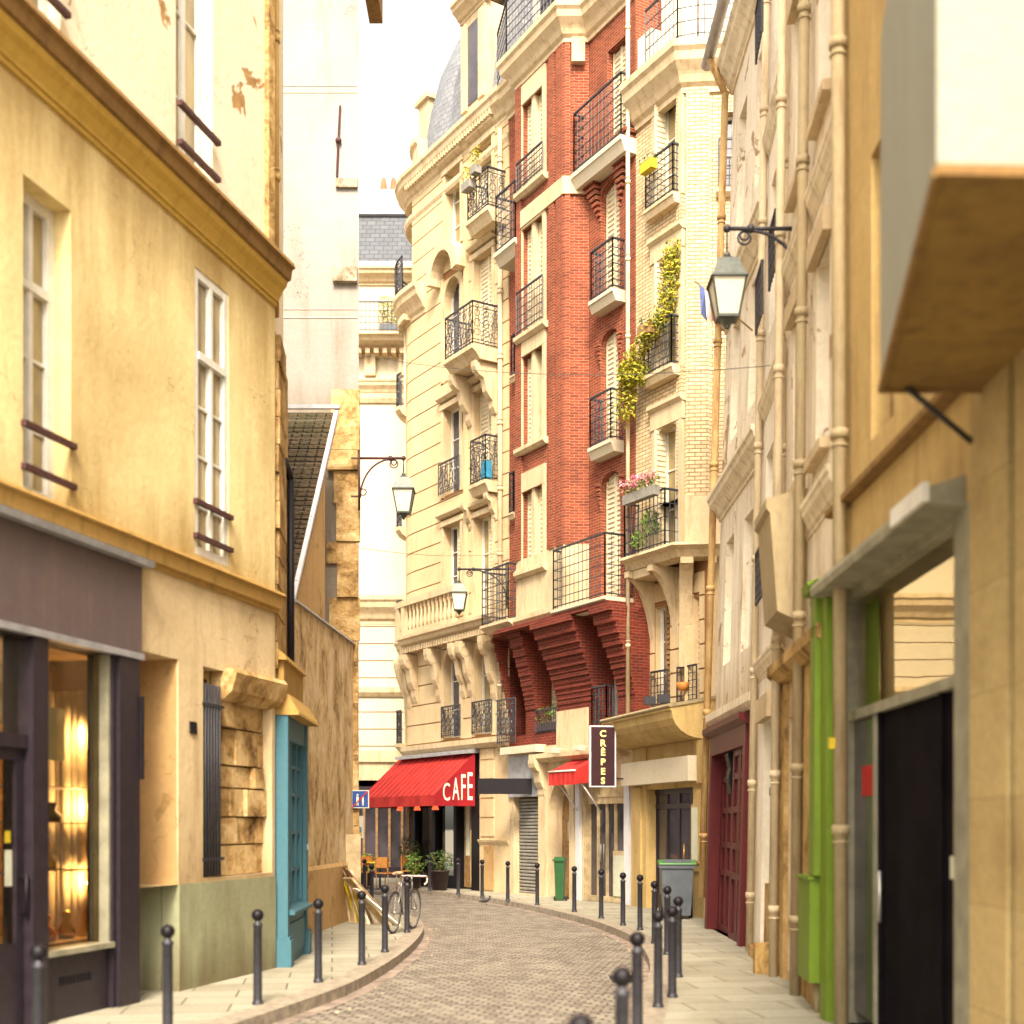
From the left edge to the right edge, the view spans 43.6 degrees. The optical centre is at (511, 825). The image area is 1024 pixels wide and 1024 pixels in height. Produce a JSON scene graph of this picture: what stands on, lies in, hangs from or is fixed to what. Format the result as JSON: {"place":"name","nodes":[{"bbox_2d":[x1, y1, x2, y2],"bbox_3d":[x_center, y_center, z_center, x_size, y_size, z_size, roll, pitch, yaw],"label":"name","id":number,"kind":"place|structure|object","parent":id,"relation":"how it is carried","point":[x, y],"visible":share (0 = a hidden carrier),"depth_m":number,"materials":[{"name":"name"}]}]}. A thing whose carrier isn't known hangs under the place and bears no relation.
{"place":"outdoors","nodes":[
{"label":"outdoors","id":0,"kind":"place"},
{"bbox_2d":[49,802,61,821],"bbox_3d":[-4.256,-0.128,11.826,0.193,0.186,0.193,0,0,0],"label":"ornament","id":1,"kind":"object","parent":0,"point":[55,815],"visible":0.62,"depth_m":11.78,"materials":[{"name":"black paint"}]},
{"bbox_2d":[49,913,403,1023],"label":"pavement","id":2,"kind":"structure","parent":0,"point":[203,1004],"depth_m":13.39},
{"bbox_2d":[0,0,295,1023],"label":"corner building","id":3,"kind":"structure","parent":2,"relation":"on","point":[146,266],"depth_m":12.38,"materials":[{"name":"paint"}]},
{"bbox_2d":[0,747,27,1023],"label":"door","id":4,"kind":"structure","parent":3,"relation":"in","point":[12,952],"depth_m":10.70,"materials":[{"name":"paint"}]},
{"bbox_2d":[23,190,53,499],"bbox_3d":[-4.197,-4.142,11.088,0.098,2.638,0.674,0,0,15],"label":"window","id":5,"kind":"structure","parent":3,"relation":"in","point":[38,221],"depth_m":11.26,"materials":[{"name":"white paint"}]},
{"bbox_2d":[49,707,64,760],"bbox_3d":[-4.070,-0.815,11.315,0.005,0.470,0.380,0,0,15],"label":"notice","id":6,"kind":"object","parent":3,"relation":"attached to","point":[56,734],"visible":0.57,"depth_m":11.38,"materials":[{"name":"paper"}]},
{"bbox_2d":[57,910,75,937],"bbox_3d":[-4.194,0.921,12.054,0.172,0.258,0.172,0,0,0],"label":"ornament","id":7,"kind":"object","parent":3,"relation":"on","point":[66,929],"visible":1,"depth_m":12.01,"materials":[{"name":"brown glass"}]},
{"bbox_2d":[176,0,201,170],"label":"window","id":8,"kind":"structure","parent":3,"relation":"in","point":[188,12],"depth_m":13.85,"materials":[{"name":"white paint"}]},
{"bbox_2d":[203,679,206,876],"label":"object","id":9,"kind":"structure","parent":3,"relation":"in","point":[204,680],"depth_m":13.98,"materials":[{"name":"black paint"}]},
{"bbox_2d":[195,267,227,566],"bbox_3d":[-3.284,-4.389,13.857,0.098,3.026,0.758,0,0,15],"label":"window","id":10,"kind":"structure","parent":3,"relation":"in","point":[211,302],"depth_m":13.84,"materials":[{"name":"white paint"}]},
{"bbox_2d":[252,909,263,1004],"bbox_3d":[-2.424,1.245,12.201,0.116,0.910,0.116,0,0,0],"label":"bollard","id":11,"kind":"object","parent":2,"relation":"on","point":[257,915],"visible":1,"depth_m":12.17,"materials":[{"name":"metal"}]},
{"bbox_2d":[275,0,318,967],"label":"narrow house","id":12,"kind":"structure","parent":2,"relation":"on","point":[295,719],"depth_m":16.08,"materials":[{"name":"beige paint"}]},
{"bbox_2d":[313,899,323,982],"bbox_3d":[-2.109,1.245,13.934,0.116,0.910,0.116,0,0,0],"label":"bollard","id":13,"kind":"object","parent":2,"relation":"on","point":[318,904],"visible":1,"depth_m":13.90,"materials":[{"name":"metal"}]},
{"bbox_2d":[288,404,354,933],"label":"lean to house","id":14,"kind":"structure","parent":2,"relation":"on","point":[323,654],"depth_m":21.46,"materials":[{"name":"paint"}]},
{"bbox_2d":[352,790,368,807],"bbox_3d":[-2.858,-0.496,23.602,0.440,0.330,0.058,0,0,0],"label":"road sign","id":15,"kind":"object","parent":14,"relation":"attached to","point":[360,798],"visible":0.98,"depth_m":23.60,"materials":[{"name":"metal"}]},
{"bbox_2d":[283,0,382,833],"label":"gable house","id":16,"kind":"structure","parent":2,"relation":"on","point":[321,181],"depth_m":23.72,"materials":[{"name":"paint"}]},
{"bbox_2d":[351,451,415,519],"bbox_3d":[-2.364,-6.233,23.450,1.168,1.250,0.410,0,0,0],"label":"street lamp","id":17,"kind":"object","parent":16,"relation":"attached to","point":[403,491],"visible":1,"depth_m":23.34,"materials":[{"name":"brown metal"}]},
{"bbox_2d":[343,874,358,922],"bbox_3d":[-2.784,1.277,22.436,0.598,0.876,0.172,0,0,29],"label":"board","id":18,"kind":"object","parent":2,"relation":"on","point":[348,892],"visible":0.52,"depth_m":22.49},
{"bbox_2d":[345,865,356,922],"bbox_3d":[-2.871,1.200,22.588,0.076,1.026,0.441,0,0,-43],"label":"board","id":19,"kind":"object","parent":2,"relation":"on","point":[351,918],"visible":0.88,"depth_m":22.57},
{"bbox_2d":[346,834,360,882],"bbox_3d":[-2.897,0.925,23.173,0.300,1.550,0.300,0,0,-9],"label":"utility cabinet","id":20,"kind":"object","parent":2,"relation":"on","point":[353,851],"visible":0.37,"depth_m":23.03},
{"bbox_2d":[343,877,391,925],"bbox_3d":[-2.493,1.303,22.057,0.966,0.829,0.258,0,0,12],"label":"board","id":21,"kind":"object","parent":2,"relation":"on","point":[375,912],"visible":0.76,"depth_m":22.09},
{"bbox_2d":[388,871,427,933],"bbox_3d":[-1.794,1.210,20.705,0.482,0.988,1.648,0,0,26],"label":"bicycle","id":22,"kind":"object","parent":2,"relation":"on","point":[400,904],"visible":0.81,"depth_m":20.52,"materials":[{"name":"metal"}]},
{"bbox_2d":[359,177,432,877],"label":"distant building","id":23,"kind":"structure","parent":0,"point":[385,244],"depth_m":42.00,"materials":[{"name":"stone"}]},
{"bbox_2d":[363,807,402,866],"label":"window frame","id":24,"kind":"structure","parent":23,"relation":"in","point":[376,809],"depth_m":42.38,"materials":[{"name":"brown wood"}]},
{"bbox_2d":[361,807,405,866],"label":"shop window","id":25,"kind":"structure","parent":23,"relation":"in","point":[369,812],"depth_m":42.45,"materials":[{"name":"grey glass"}]},
{"bbox_2d":[379,296,397,330],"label":"flower box","id":26,"kind":"object","parent":23,"relation":"on","point":[384,326],"visible":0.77,"depth_m":41.36,"materials":[{"name":"grey plastic"}]},
{"bbox_2d":[359,0,460,829],"label":"sky","id":27,"kind":"structure","parent":0,"point":[406,56],"materials":[{"name":"white"}]},
{"bbox_2d":[445,830,452,858],"bbox_3d":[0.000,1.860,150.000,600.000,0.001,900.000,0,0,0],"label":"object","id":28,"kind":"structure","parent":0,"point":[448,841],"depth_m":144.53,"materials":[{"name":"paper"}]},
{"bbox_2d":[290,859,668,1023],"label":"road","id":29,"kind":"structure","parent":0,"point":[489,964],"depth_m":15.69,"materials":[{"name":"stone"}]},
{"bbox_2d":[200,911,423,1023],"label":"kerb","id":30,"kind":"structure","parent":29,"relation":"on","point":[402,947],"depth_m":13.46,"materials":[{"name":"stone"}]},
{"bbox_2d":[29,944,47,1023],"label":"bollard","id":31,"kind":"object","parent":30,"relation":"on","point":[38,953],"visible":1,"depth_m":8.57,"materials":[{"name":"metal"}]},
{"bbox_2d":[160,924,174,1023],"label":"bollard","id":32,"kind":"object","parent":30,"relation":"on","point":[167,931],"visible":1,"depth_m":10.27,"materials":[{"name":"metal"}]},
{"bbox_2d":[357,891,366,964],"bbox_3d":[-1.839,1.245,15.673,0.116,0.910,0.116,0,0,0],"label":"bollard","id":33,"kind":"object","parent":30,"relation":"on","point":[361,895],"visible":1,"depth_m":15.64,"materials":[{"name":"metal"}]},
{"bbox_2d":[381,885,388,952],"bbox_3d":[-1.712,1.245,17.230,0.116,0.910,0.116,0,0,0],"label":"bollard","id":34,"kind":"object","parent":30,"relation":"on","point":[384,891],"visible":1,"depth_m":17.19,"materials":[{"name":"metal"}]},
{"bbox_2d":[403,876,410,932],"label":"bollard","id":35,"kind":"object","parent":30,"relation":"on","point":[406,879],"visible":1,"depth_m":20.37,"materials":[{"name":"metal"}]},
{"bbox_2d":[273,923,432,1023],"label":"gutter","id":36,"kind":"object","parent":29,"relation":"on","point":[418,951],"visible":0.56,"depth_m":14.76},
{"bbox_2d":[368,884,668,1023],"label":"kerb","id":37,"kind":"structure","parent":29,"relation":"on","point":[652,1015],"depth_m":21.81,"materials":[{"name":"stone"}]},
{"bbox_2d":[404,852,424,888],"bbox_3d":[-2.655,1.196,34.714,0.581,1.008,0.625,0,0,0],"label":"potted plant","id":38,"kind":"object","parent":37,"relation":"on","point":[416,882],"visible":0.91,"depth_m":34.64,"materials":[{"name":"green plant"}]},
{"bbox_2d":[425,850,453,890],"bbox_3d":[-1.918,1.152,33.827,0.781,1.097,0.772,0,0,0],"label":"potted plant","id":39,"kind":"object","parent":37,"relation":"on","point":[439,879],"visible":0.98,"depth_m":33.67,"materials":[{"name":"green plant"}]},
{"bbox_2d":[571,866,576,911],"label":"bollard","id":40,"kind":"object","parent":37,"relation":"on","point":[574,869],"visible":1,"depth_m":25.29,"materials":[{"name":"metal"}]},
{"bbox_2d":[568,1013,593,1023],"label":"bollard","id":41,"kind":"object","parent":37,"relation":"on","point":[580,1018],"visible":1,"depth_m":5.37,"materials":[{"name":"metal"}]},
{"bbox_2d":[598,869,603,918],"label":"bollard","id":42,"kind":"object","parent":37,"relation":"on","point":[601,877],"visible":1,"depth_m":23.46,"materials":[{"name":"metal"}]},
{"bbox_2d":[612,967,631,1023],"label":"bollard","id":43,"kind":"object","parent":37,"relation":"on","point":[622,978],"visible":1,"depth_m":7.16,"materials":[{"name":"metal"}]},
{"bbox_2d":[620,872,625,925],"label":"bollard","id":44,"kind":"object","parent":37,"relation":"on","point":[622,903],"visible":1,"depth_m":21.84,"materials":[{"name":"metal"}]},
{"bbox_2d":[630,931,644,1023],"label":"bollard","id":45,"kind":"object","parent":37,"relation":"on","point":[637,939],"visible":1,"depth_m":9.56,"materials":[{"name":"metal"}]},
{"bbox_2d":[651,881,658,943],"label":"bollard","id":46,"kind":"object","parent":37,"relation":"on","point":[654,886],"visible":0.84,"depth_m":18.46,"materials":[{"name":"metal"}]},
{"bbox_2d":[652,910,663,1007],"bbox_3d":[1.370,1.245,12.000,0.116,0.910,0.116,0,0,0],"label":"bollard","id":47,"kind":"object","parent":37,"relation":"on","point":[657,916],"visible":1,"depth_m":11.96,"materials":[{"name":"metal"}]},
{"bbox_2d":[663,886,671,954],"bbox_3d":[2.050,1.245,16.900,0.116,0.910,0.116,0,0,0],"label":"bollard","id":48,"kind":"object","parent":37,"relation":"on","point":[667,890],"visible":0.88,"depth_m":16.86,"materials":[{"name":"metal"}]},
{"bbox_2d":[390,890,649,1023],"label":"gutter","id":49,"kind":"object","parent":29,"relation":"on","point":[629,946],"visible":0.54,"depth_m":21.23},
{"bbox_2d":[374,862,872,1023],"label":"pavement","id":50,"kind":"structure","parent":0,"point":[719,982],"depth_m":14.00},
{"bbox_2d":[375,857,396,889],"bbox_3d":[-3.326,1.260,33.882,0.420,0.880,0.430,0,0,31],"label":"cafe chair","id":51,"kind":"object","parent":50,"relation":"on","point":[381,862],"visible":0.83,"depth_m":33.71,"materials":[{"name":"orange wood"}]},
{"bbox_2d":[398,834,420,883],"bbox_3d":[-2.899,0.966,36.346,0.685,1.469,0.645,0,0,0],"label":"potted plant","id":52,"kind":"object","parent":50,"relation":"on","point":[404,868],"visible":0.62,"depth_m":36.26,"materials":[{"name":"green plant"}]},
{"bbox_2d":[393,0,532,892],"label":"cafe building","id":53,"kind":"structure","parent":50,"relation":"on","point":[451,305],"depth_m":34.27,"materials":[{"name":"beige stone"}]},
{"bbox_2d":[369,748,479,807],"bbox_3d":[-2.576,-1.290,35.049,1.351,1.540,4.360,0,0,-32],"label":"cafe awning","id":54,"kind":"object","parent":53,"relation":"attached to","point":[446,778],"visible":0.91,"depth_m":34.19,"materials":[{"name":"red fabric"}]},
{"bbox_2d":[451,661,459,737],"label":"window","id":55,"kind":"structure","parent":53,"relation":"in","point":[455,687],"depth_m":35.19,"materials":[{"name":"white paint"}]},
{"bbox_2d":[451,524,459,597],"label":"window","id":56,"kind":"structure","parent":53,"relation":"in","point":[455,531],"depth_m":35.14,"materials":[{"name":"glass"}]},
{"bbox_2d":[451,407,459,492],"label":"window","id":57,"kind":"structure","parent":53,"relation":"in","point":[455,415],"depth_m":35.14,"materials":[{"name":"glass"}]},
{"bbox_2d":[451,281,459,354],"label":"window","id":58,"kind":"structure","parent":53,"relation":"in","point":[455,305],"depth_m":35.10,"materials":[{"name":"glass"}]},
{"bbox_2d":[453,187,459,241],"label":"window","id":59,"kind":"structure","parent":53,"relation":"in","point":[456,194],"depth_m":35.10,"materials":[{"name":"white paint"}]},
{"bbox_2d":[464,806,470,887],"bbox_3d":[-1.048,0.325,34.322,0.098,2.650,0.774,0,0,-35],"label":"door","id":60,"kind":"structure","parent":53,"relation":"in","point":[466,858],"depth_m":34.56,"materials":[{"name":"brown wood"}]},
{"bbox_2d":[460,162,475,194],"bbox_3d":[-1.111,-16.540,32.608,0.292,0.681,0.572,0,0,-30],"label":"flower box","id":61,"kind":"object","parent":53,"relation":"attached to","point":[468,185],"visible":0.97,"depth_m":32.53,"materials":[{"name":"white plant"}]},
{"bbox_2d":[469,146,482,176],"bbox_3d":[-0.918,-16.800,32.309,0.353,0.700,0.329,0,0,29],"label":"flower box","id":62,"kind":"object","parent":53,"relation":"attached to","point":[475,169],"visible":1,"depth_m":32.24,"materials":[{"name":"white plant"}]},
{"bbox_2d":[480,393,490,480],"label":"window","id":63,"kind":"structure","parent":53,"relation":"in","point":[485,414],"depth_m":33.61,"materials":[{"name":"white paint"}]},
{"bbox_2d":[480,256,490,346],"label":"window","id":64,"kind":"structure","parent":53,"relation":"in","point":[485,266],"depth_m":33.57,"materials":[{"name":"white paint"}]},
{"bbox_2d":[482,657,490,733],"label":"window","id":65,"kind":"structure","parent":53,"relation":"in","point":[486,694],"depth_m":33.79,"materials":[{"name":"white paint"}]},
{"bbox_2d":[482,516,490,613],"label":"window","id":66,"kind":"structure","parent":53,"relation":"in","point":[486,523],"depth_m":33.75,"materials":[{"name":"white paint"}]},
{"bbox_2d":[553,857,567,900],"bbox_3d":[1.092,1.200,29.084,0.300,1.000,0.330,0,0,13],"label":"slim bin","id":67,"kind":"object","parent":50,"relation":"on","point":[560,869],"visible":1,"depth_m":28.98,"materials":[{"name":"green plastic"}]},
{"bbox_2d":[480,0,672,904],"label":"red brick building","id":68,"kind":"structure","parent":50,"relation":"on","point":[572,630],"depth_m":29.10,"materials":[{"name":"brick"}]},
{"bbox_2d":[450,564,512,614],"bbox_3d":[-0.739,-5.796,31.400,1.527,1.250,0.410,0,0,0],"label":"street lamp","id":69,"kind":"object","parent":68,"relation":"attached to","point":[459,593],"visible":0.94,"depth_m":31.29,"materials":[{"name":"metal"}]},
{"bbox_2d":[478,778,531,793],"bbox_3d":[-0.156,-0.970,31.250,1.352,0.380,0.100,0,0,0],"label":"board sign","id":70,"kind":"object","parent":68,"relation":"attached to","point":[504,785],"visible":1,"depth_m":31.20,"materials":[{"name":"metal"}]},
{"bbox_2d":[528,492,531,556],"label":"window","id":71,"kind":"structure","parent":68,"relation":"in","point":[530,494],"depth_m":30.73,"materials":[{"name":"white paint"}]},
{"bbox_2d":[528,357,531,442],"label":"window","id":72,"kind":"structure","parent":68,"relation":"in","point":[529,360],"depth_m":30.73,"materials":[{"name":"white paint"}]},
{"bbox_2d":[528,229,531,327],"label":"window","id":73,"kind":"structure","parent":68,"relation":"in","point":[530,232],"depth_m":30.73,"materials":[{"name":"white paint"}]},
{"bbox_2d":[528,104,531,181],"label":"window","id":74,"kind":"structure","parent":68,"relation":"in","point":[530,107],"depth_m":30.73,"materials":[{"name":"white paint"}]},
{"bbox_2d":[539,488,541,552],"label":"window","id":75,"kind":"structure","parent":68,"relation":"in","point":[540,490],"depth_m":30.28,"materials":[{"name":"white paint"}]},
{"bbox_2d":[539,221,541,320],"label":"window","id":76,"kind":"structure","parent":68,"relation":"in","point":[540,224],"depth_m":30.28,"materials":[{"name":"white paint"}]},
{"bbox_2d":[562,791,568,896],"bbox_3d":[1.471,0.325,30.424,0.060,2.750,0.958,0,0,-30],"label":"door","id":77,"kind":"structure","parent":68,"relation":"in","point":[565,811],"depth_m":30.66,"materials":[{"name":"brown wood"}]},
{"bbox_2d":[548,759,601,812],"bbox_3d":[1.423,-0.920,28.876,0.761,1.261,1.128,0,0,-30],"label":"awning","id":78,"kind":"object","parent":68,"relation":"attached to","point":[571,772],"visible":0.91,"depth_m":28.57,"materials":[{"name":"red fabric"}]},
{"bbox_2d":[606,331,618,439],"bbox_3d":[2.303,-9.750,28.453,0.050,2.460,0.669,0,0,-30],"label":"window","id":79,"kind":"structure","parent":68,"relation":"in","point":[612,361],"depth_m":28.56,"materials":[{"name":"white paint"}]},
{"bbox_2d":[606,473,619,596],"bbox_3d":[2.319,-6.458,28.424,0.050,2.775,0.735,0,0,-30],"label":"window","id":80,"kind":"structure","parent":68,"relation":"in","point":[612,495],"depth_m":28.53,"materials":[{"name":"white paint"}]},
{"bbox_2d":[606,183,619,289],"bbox_3d":[2.311,-13.050,28.439,0.050,2.460,0.702,0,0,-30],"label":"window","id":81,"kind":"structure","parent":68,"relation":"in","point":[612,209],"depth_m":28.53,"materials":[{"name":"white paint"}]},
{"bbox_2d":[613,46,624,134],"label":"window","id":82,"kind":"structure","parent":68,"relation":"in","point":[618,58],"depth_m":28.34,"materials":[{"name":"white paint"}]},
{"bbox_2d":[637,874,642,929],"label":"bollard","id":83,"kind":"object","parent":50,"relation":"on","point":[639,907],"visible":1,"depth_m":20.87,"materials":[{"name":"metal"}]},
{"bbox_2d":[600,0,733,917],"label":"cream brick building","id":84,"kind":"structure","parent":50,"relation":"on","point":[670,92],"depth_m":26.14,"materials":[{"name":"brick"}]},
{"bbox_2d":[589,725,622,786],"bbox_3d":[2.181,-1.450,26.981,0.449,1.280,1.340,0,0,45],"label":"crepes sign","id":85,"kind":"object","parent":84,"relation":"attached to","point":[602,756],"visible":0.97,"depth_m":26.62,"materials":[{"name":"metal"}]},
{"bbox_2d":[617,467,661,506],"bbox_3d":[2.621,-7.034,26.503,0.409,0.568,1.297,0,0,-28],"label":"flower box","id":86,"kind":"object","parent":84,"relation":"attached to","point":[636,496],"visible":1,"depth_m":26.43,"materials":[{"name":"pink plant"}]},
{"bbox_2d":[629,508,660,548],"bbox_3d":[2.762,-6.170,26.574,0.643,0.841,0.369,0,0,26],"label":"fern","id":87,"kind":"object","parent":84,"relation":"on","point":[647,530],"visible":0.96,"depth_m":26.53,"materials":[{"name":"green plant"}]},
{"bbox_2d":[637,313,654,337],"bbox_3d":[2.776,-10.352,26.475,0.272,0.404,0.503,0,0,-16],"label":"flower box","id":88,"kind":"object","parent":84,"relation":"attached to","point":[640,329],"visible":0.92,"depth_m":26.38,"materials":[{"name":"ceramic"}]},
{"bbox_2d":[639,151,656,175],"bbox_3d":[2.843,-13.783,26.578,0.268,0.367,0.509,0,0,-33],"label":"flower box","id":89,"kind":"object","parent":84,"relation":"attached to","point":[648,166],"visible":1,"depth_m":26.52,"materials":[{"name":"yellow plastic"}]},
{"bbox_2d":[613,239,685,428],"bbox_3d":[2.845,-10.194,26.567,0.669,3.578,1.761,0,0,-43],"label":"climbing vine","id":90,"kind":"object","parent":84,"relation":"attached to","point":[633,378],"visible":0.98,"depth_m":26.57,"materials":[{"name":"yellow plant"}]},
{"bbox_2d":[654,262,675,370],"bbox_3d":[3.319,-10.600,26.522,0.370,2.400,0.760,0,0,-30],"label":"window","id":91,"kind":"structure","parent":84,"relation":"in","point":[657,280],"depth_m":26.76,"materials":[{"name":"white paint"}]},
{"bbox_2d":[654,105,675,201],"bbox_3d":[3.319,-14.015,26.522,0.370,2.230,0.760,0,0,-30],"label":"window","id":92,"kind":"structure","parent":84,"relation":"in","point":[664,124],"depth_m":26.78,"materials":[{"name":"white paint"}]},
{"bbox_2d":[661,606,669,693],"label":"window","id":93,"kind":"structure","parent":84,"relation":"in","point":[665,615],"depth_m":27.35,"materials":[{"name":"white paint"}]},
{"bbox_2d":[654,427,677,546],"bbox_3d":[3.319,-7.050,26.522,0.370,2.500,0.760,0,0,-30],"label":"window","id":94,"kind":"structure","parent":84,"relation":"in","point":[664,446],"depth_m":26.78,"materials":[{"name":"white paint"}]},
{"bbox_2d":[655,787,692,907],"bbox_3d":[3.324,0.475,25.482,0.146,2.450,2.488,0,0,-16],"label":"entrance door","id":95,"kind":"structure","parent":84,"relation":"in","point":[672,806],"depth_m":25.81,"materials":[{"name":"paint"}]},
{"bbox_2d":[726,117,732,184],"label":"window","id":96,"kind":"structure","parent":84,"relation":"in","point":[730,119],"depth_m":26.22,"materials":[{"name":"white paint"}]},
{"bbox_2d":[666,906,677,997],"bbox_3d":[1.590,1.245,12.700,0.116,0.910,0.116,0,0,0],"label":"bollard","id":97,"kind":"object","parent":50,"relation":"on","point":[672,912],"visible":1,"depth_m":12.66,"materials":[{"name":"metal"}]},
{"bbox_2d":[657,859,695,916],"bbox_3d":[3.030,1.156,23.609,0.660,1.082,0.770,0,0,3],"label":"wheeled bin","id":98,"kind":"object","parent":50,"relation":"on","point":[676,875],"visible":0.8,"depth_m":23.29,"materials":[{"name":"grey plastic"}]},
{"bbox_2d":[673,896,682,977],"bbox_3d":[1.870,1.245,14.400,0.116,0.910,0.116,0,0,0],"label":"bollard","id":99,"kind":"object","parent":50,"relation":"on","point":[678,901],"visible":0.81,"depth_m":14.36,"materials":[{"name":"metal"}]},
{"bbox_2d":[745,0,789,973],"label":"cream house","id":100,"kind":"structure","parent":50,"relation":"on","point":[757,897],"depth_m":16.99,"materials":[{"name":"white paint"}]},
{"bbox_2d":[359,354,770,374],"bbox_3d":[0.330,-7.174,19.600,0.008,3.134,10.368,0,0,-38],"label":"overhead wire","id":101,"kind":"object","parent":100,"relation":"attached to","point":[583,374],"visible":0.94,"depth_m":18.54,"materials":[{"name":"black metal"}]},
{"bbox_2d":[698,0,770,946],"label":"leaning white house","id":102,"kind":"structure","parent":0,"point":[736,72],"depth_m":20.33,"materials":[{"name":"paint"}]},
{"bbox_2d":[694,280,752,330],"bbox_3d":[3.030,-7.425,18.241,0.876,0.667,0.114,0,0,-9],"label":"flag","id":103,"kind":"object","parent":102,"relation":"attached to","point":[706,311],"visible":0.71,"depth_m":18.19,"materials":[{"name":"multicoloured fabric"}]},
{"bbox_2d":[702,712,749,946],"bbox_3d":[3.411,0.050,19.675,0.468,3.300,3.450,0,0,0],"label":"carriage door","id":104,"kind":"structure","parent":102,"relation":"in","point":[727,830],"depth_m":20.04,"materials":[{"name":"paint"}]},
{"bbox_2d":[754,0,832,1012],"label":"yellowed house","id":105,"kind":"structure","parent":0,"point":[793,527],"depth_m":12.82,"materials":[{"name":"white paint"}]},
{"bbox_2d":[706,224,791,329],"bbox_3d":[2.813,-6.168,14.300,1.232,1.250,0.410,0,0,0],"label":"street lamp","id":106,"kind":"object","parent":105,"relation":"attached to","point":[726,286],"visible":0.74,"depth_m":14.18,"materials":[{"name":"metal"}]},
{"bbox_2d":[807,0,1023,1023],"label":"shop building","id":107,"kind":"structure","parent":0,"point":[917,589],"depth_m":8.12,"materials":[{"name":"paint"}]},
{"bbox_2d":[878,690,953,1023],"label":"shop door","id":108,"kind":"structure","parent":107,"relation":"in","point":[916,739],"depth_m":9.27,"materials":[{"name":"wood"}]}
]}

